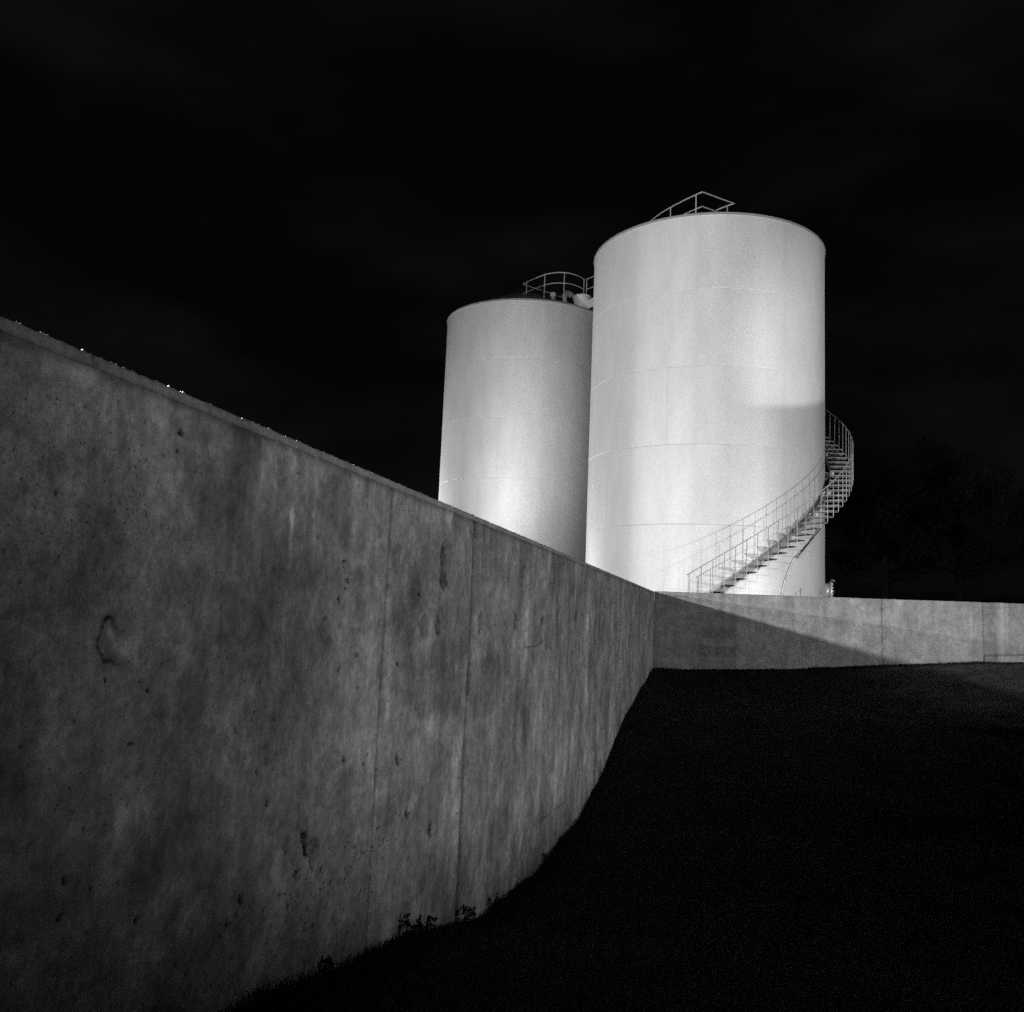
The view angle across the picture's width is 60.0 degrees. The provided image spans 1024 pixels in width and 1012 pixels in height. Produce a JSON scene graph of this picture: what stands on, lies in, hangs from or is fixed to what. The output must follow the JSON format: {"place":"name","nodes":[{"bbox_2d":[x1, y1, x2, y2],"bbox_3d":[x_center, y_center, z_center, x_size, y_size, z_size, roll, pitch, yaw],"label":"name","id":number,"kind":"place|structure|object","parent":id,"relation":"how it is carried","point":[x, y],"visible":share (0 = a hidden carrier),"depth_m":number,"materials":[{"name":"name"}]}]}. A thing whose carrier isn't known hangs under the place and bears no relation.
{"place":"outdoors","nodes":[
{"label":"outdoors","id":0,"kind":"place"},
{"bbox_2d":[0,0,1023,632],"label":"sky","id":1,"kind":"structure","parent":0,"point":[276,215],"materials":[{"name":"black"}]},
{"bbox_2d":[225,661,1023,1011],"bbox_3d":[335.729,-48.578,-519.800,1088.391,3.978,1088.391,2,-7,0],"label":"ground","id":2,"kind":"structure","parent":0,"point":[893,888],"depth_m":8.16,"materials":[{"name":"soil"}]},
{"bbox_2d":[0,316,653,1011],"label":"concrete wall","id":3,"kind":"structure","parent":2,"relation":"on","point":[274,706],"depth_m":3.04,"materials":[{"name":"concrete"}]},
{"bbox_2d":[321,955,348,979],"bbox_3d":[-0.729,1.895,3.606,0.130,0.127,0.091,1,-7,9],"label":"weed","id":4,"kind":"object","parent":2,"relation":"on","point":[328,962],"visible":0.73,"depth_m":3.61,"materials":[{"name":"black plant"}]},
{"bbox_2d":[401,913,425,938],"bbox_3d":[-0.504,2.138,4.471,0.130,0.161,0.092,-3,-9,38],"label":"weed","id":5,"kind":"object","parent":2,"relation":"on","point":[406,922],"visible":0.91,"depth_m":4.48,"materials":[{"name":"black plant"}]},
{"bbox_2d":[417,915,437,933],"bbox_3d":[-0.452,2.257,4.738,0.112,0.120,0.134,8,-9,-38],"label":"weed","id":6,"kind":"object","parent":2,"relation":"on","point":[428,926],"visible":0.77,"depth_m":4.75,"materials":[{"name":"black plant"}]},
{"bbox_2d":[461,904,476,924],"bbox_3d":[-0.263,2.527,5.482,0.098,0.158,0.164,1,-7,8],"label":"weed","id":7,"kind":"object","parent":2,"relation":"on","point":[471,914],"visible":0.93,"depth_m":5.45,"materials":[{"name":"black plant"}]},
{"bbox_2d":[487,893,503,909],"bbox_3d":[-0.133,2.794,6.212,0.138,0.138,0.088,8,-9,-37],"label":"weed","id":8,"kind":"object","parent":2,"relation":"on","point":[496,901],"visible":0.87,"depth_m":6.22,"materials":[{"name":"black plant"}]},
{"bbox_2d":[542,849,553,864],"bbox_3d":[0.319,3.193,8.044,0.106,0.164,0.134,-4,-10,44],"label":"weed","id":9,"kind":"object","parent":2,"relation":"on","point":[546,856],"visible":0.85,"depth_m":8.04,"materials":[{"name":"black plant"}]},
{"bbox_2d":[653,591,1023,669],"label":"concrete wall","id":10,"kind":"structure","parent":2,"relation":"on","point":[705,631],"depth_m":19.28,"materials":[{"name":"grey concrete"}]},
{"label":"yard ground","id":11,"kind":"structure","parent":0,"visible":0},
{"bbox_2d":[438,292,592,561],"bbox_3d":[0.478,-2.568,38.115,7.280,13.540,7.280,2,-7,0],"label":"storage tank","id":12,"kind":"object","parent":11,"relation":"on","point":[515,428],"visible":0.57,"depth_m":35.11,"materials":[{"name":"metal"}]},
{"bbox_2d":[550,292,555,298],"bbox_3d":[1.675,-8.542,36.202,0.260,0.330,0.260,2,-7,0],"label":"roof vent","id":13,"kind":"object","parent":12,"relation":"on","point":[552,295],"visible":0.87,"depth_m":36.12,"materials":[{"name":"metal"}]},
{"bbox_2d":[523,272,584,301],"bbox_3d":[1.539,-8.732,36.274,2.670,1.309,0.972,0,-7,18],"label":"roof railing","id":14,"kind":"object","parent":12,"relation":"on","point":[554,283],"visible":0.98,"depth_m":35.98,"materials":[{"name":"metal"}]},
{"bbox_2d":[561,290,573,301],"bbox_3d":[2.283,-8.610,36.441,0.577,0.549,0.335,0,-7,21],"label":"roof vent","id":15,"kind":"object","parent":12,"relation":"on","point":[569,293],"visible":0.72,"depth_m":36.35,"materials":[{"name":"metal"}]},
{"bbox_2d":[572,294,591,307],"bbox_3d":[2.866,-8.298,36.450,0.790,0.680,0.790,2,-7,0],"label":"drum","id":16,"kind":"object","parent":12,"relation":"on","point":[580,300],"visible":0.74,"depth_m":36.17,"materials":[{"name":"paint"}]},
{"bbox_2d":[585,212,834,596],"bbox_3d":[6.611,-3.333,30.374,8.122,13.706,8.064,2,-7,0],"label":"storage tank","id":17,"kind":"object","parent":11,"relation":"on","point":[707,424],"visible":0.83,"depth_m":26.98,"materials":[{"name":"metal"}]},
{"bbox_2d":[585,276,593,308],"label":"walkway","id":18,"kind":"structure","parent":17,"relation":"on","point":[589,303],"depth_m":36.09,"materials":[{"name":"paint"}]},
{"bbox_2d":[650,191,734,220],"bbox_3d":[5.929,-9.606,29.922,1.430,0.737,2.799,7,-8,-35],"label":"roof railing","id":19,"kind":"object","parent":17,"relation":"on","point":[696,208],"visible":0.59,"depth_m":29.00,"materials":[{"name":"metal"}]},
{"bbox_2d":[687,409,853,593],"bbox_3d":[7.925,-2.802,30.503,6.779,13.086,9.532,3,-7,-8],"label":"spiral stair","id":20,"kind":"object","parent":17,"relation":"attached to","point":[775,550],"visible":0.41,"depth_m":26.34,"materials":[{"name":"metal"}]},
{"bbox_2d":[825,464,952,598],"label":"tree","id":21,"kind":"object","parent":11,"relation":"on","point":[872,489],"visible":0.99,"depth_m":51.88,"materials":[{"name":"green plant"}]},
{"bbox_2d":[888,435,1023,601],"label":"tree","id":22,"kind":"object","parent":11,"relation":"on","point":[954,529],"visible":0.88,"depth_m":55.67,"materials":[{"name":"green plant"}]}
]}

